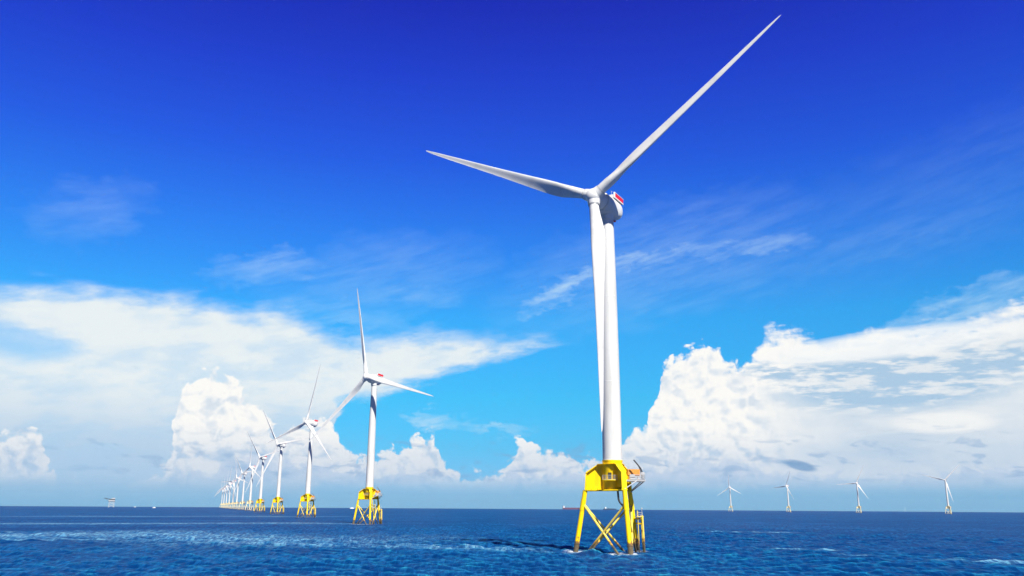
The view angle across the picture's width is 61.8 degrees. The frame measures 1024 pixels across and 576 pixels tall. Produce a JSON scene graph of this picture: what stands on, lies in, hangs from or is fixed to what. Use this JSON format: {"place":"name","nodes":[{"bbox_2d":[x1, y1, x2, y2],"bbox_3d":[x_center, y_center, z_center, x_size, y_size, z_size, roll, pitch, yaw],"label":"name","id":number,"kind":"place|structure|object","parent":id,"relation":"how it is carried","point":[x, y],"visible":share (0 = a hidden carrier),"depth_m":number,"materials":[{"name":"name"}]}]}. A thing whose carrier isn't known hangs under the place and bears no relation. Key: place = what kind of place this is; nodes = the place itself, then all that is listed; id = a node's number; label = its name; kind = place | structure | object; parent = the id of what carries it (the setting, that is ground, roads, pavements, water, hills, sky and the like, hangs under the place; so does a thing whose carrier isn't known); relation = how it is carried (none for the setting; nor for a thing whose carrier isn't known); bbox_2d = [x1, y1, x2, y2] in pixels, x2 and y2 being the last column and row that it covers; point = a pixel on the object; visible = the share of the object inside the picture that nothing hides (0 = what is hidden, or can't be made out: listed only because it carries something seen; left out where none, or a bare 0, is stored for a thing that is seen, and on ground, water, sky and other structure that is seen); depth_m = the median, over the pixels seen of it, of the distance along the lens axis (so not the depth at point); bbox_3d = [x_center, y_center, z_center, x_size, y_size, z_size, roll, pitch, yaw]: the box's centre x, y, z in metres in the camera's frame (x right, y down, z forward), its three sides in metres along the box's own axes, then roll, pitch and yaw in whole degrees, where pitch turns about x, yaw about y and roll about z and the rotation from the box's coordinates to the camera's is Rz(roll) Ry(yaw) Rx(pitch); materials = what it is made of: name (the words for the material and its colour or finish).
{"place":"outdoors","nodes":[
{"label":"outdoors","id":0,"kind":"place"},
{"bbox_2d":[0,506,1023,575],"bbox_3d":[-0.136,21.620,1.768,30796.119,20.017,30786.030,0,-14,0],"label":"sea","id":1,"kind":"structure","parent":0,"point":[111,541],"depth_m":288.72,"materials":[{"name":"liquid"}]},
{"bbox_2d":[104,498,114,506],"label":"offshore platform","id":2,"kind":"structure","parent":1,"relation":"in","point":[111,500],"depth_m":4671.18,"materials":[{"name":"grey paint"}]},
{"bbox_2d":[216,474,228,507],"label":"wind turbine","id":3,"kind":"object","parent":1,"relation":"in","point":[224,494],"visible":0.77,"depth_m":4456.42,"materials":[{"name":"metal"}]},
{"bbox_2d":[217,473,231,507],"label":"wind turbine","id":4,"kind":"object","parent":1,"relation":"in","point":[227,486],"visible":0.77,"depth_m":4024.49,"materials":[{"name":"metal"}]},
{"bbox_2d":[219,469,232,508],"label":"wind turbine","id":5,"kind":"object","parent":1,"relation":"in","point":[229,503],"visible":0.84,"depth_m":3503.29,"materials":[{"name":"metal"}]},
{"bbox_2d":[225,468,238,508],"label":"wind turbine","id":6,"kind":"object","parent":1,"relation":"in","point":[232,503],"visible":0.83,"depth_m":3199.65,"materials":[{"name":"metal"}]},
{"bbox_2d":[225,470,247,508],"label":"wind turbine","id":7,"kind":"object","parent":1,"relation":"in","point":[236,502],"visible":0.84,"depth_m":2834.43,"materials":[{"name":"metal"}]},
{"bbox_2d":[233,455,250,509],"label":"wind turbine","id":8,"kind":"object","parent":1,"relation":"in","point":[242,502],"visible":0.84,"depth_m":2439.51,"materials":[{"name":"metal"}]},
{"bbox_2d":[233,446,260,510],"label":"wind turbine","id":9,"kind":"object","parent":1,"relation":"in","point":[250,501],"visible":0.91,"depth_m":2029.05,"materials":[{"name":"metal"}]},
{"bbox_2d":[247,434,279,511],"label":"wind turbine","id":10,"kind":"object","parent":1,"relation":"in","point":[260,500],"visible":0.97,"depth_m":1626.36,"materials":[{"name":"metal"}]},
{"bbox_2d":[257,410,306,513],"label":"wind turbine","id":11,"kind":"object","parent":1,"relation":"in","point":[277,499],"visible":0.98,"depth_m":1278.07,"materials":[{"name":"metal"}]},
{"bbox_2d":[266,364,330,516],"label":"wind turbine","id":12,"kind":"object","parent":1,"relation":"in","point":[307,497],"visible":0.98,"depth_m":935.09,"materials":[{"name":"metal"}]},
{"bbox_2d":[303,289,431,523],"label":"wind turbine","id":13,"kind":"object","parent":1,"relation":"in","point":[369,492],"visible":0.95,"depth_m":600.64,"materials":[{"name":"metal"}]},
{"bbox_2d":[426,15,780,553],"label":"wind turbine","id":14,"kind":"object","parent":1,"relation":"in","point":[611,472],"visible":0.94,"depth_m":242.28,"materials":[{"name":"white paint"}]},
{"bbox_2d":[717,478,742,511],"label":"wind turbine","id":15,"kind":"object","parent":1,"relation":"in","point":[730,506],"visible":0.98,"depth_m":3671.11,"materials":[{"name":"metal"}]},
{"bbox_2d":[775,473,793,511],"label":"wind turbine","id":16,"kind":"object","parent":1,"relation":"in","point":[787,486],"visible":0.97,"depth_m":3375.00,"materials":[{"name":"metal"}]},
{"bbox_2d":[836,465,867,512],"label":"wind turbine","id":17,"kind":"object","parent":1,"relation":"in","point":[857,486],"visible":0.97,"depth_m":2956.64,"materials":[{"name":"metal"}]},
{"bbox_2d":[924,464,959,513],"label":"wind turbine","id":18,"kind":"object","parent":1,"relation":"in","point":[947,506],"visible":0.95,"depth_m":2601.90,"materials":[{"name":"metal"}]},
{"bbox_2d":[0,0,1023,511],"label":"sky","id":19,"kind":"structure","parent":0,"point":[819,263],"materials":[{"name":"blue"}]}
]}

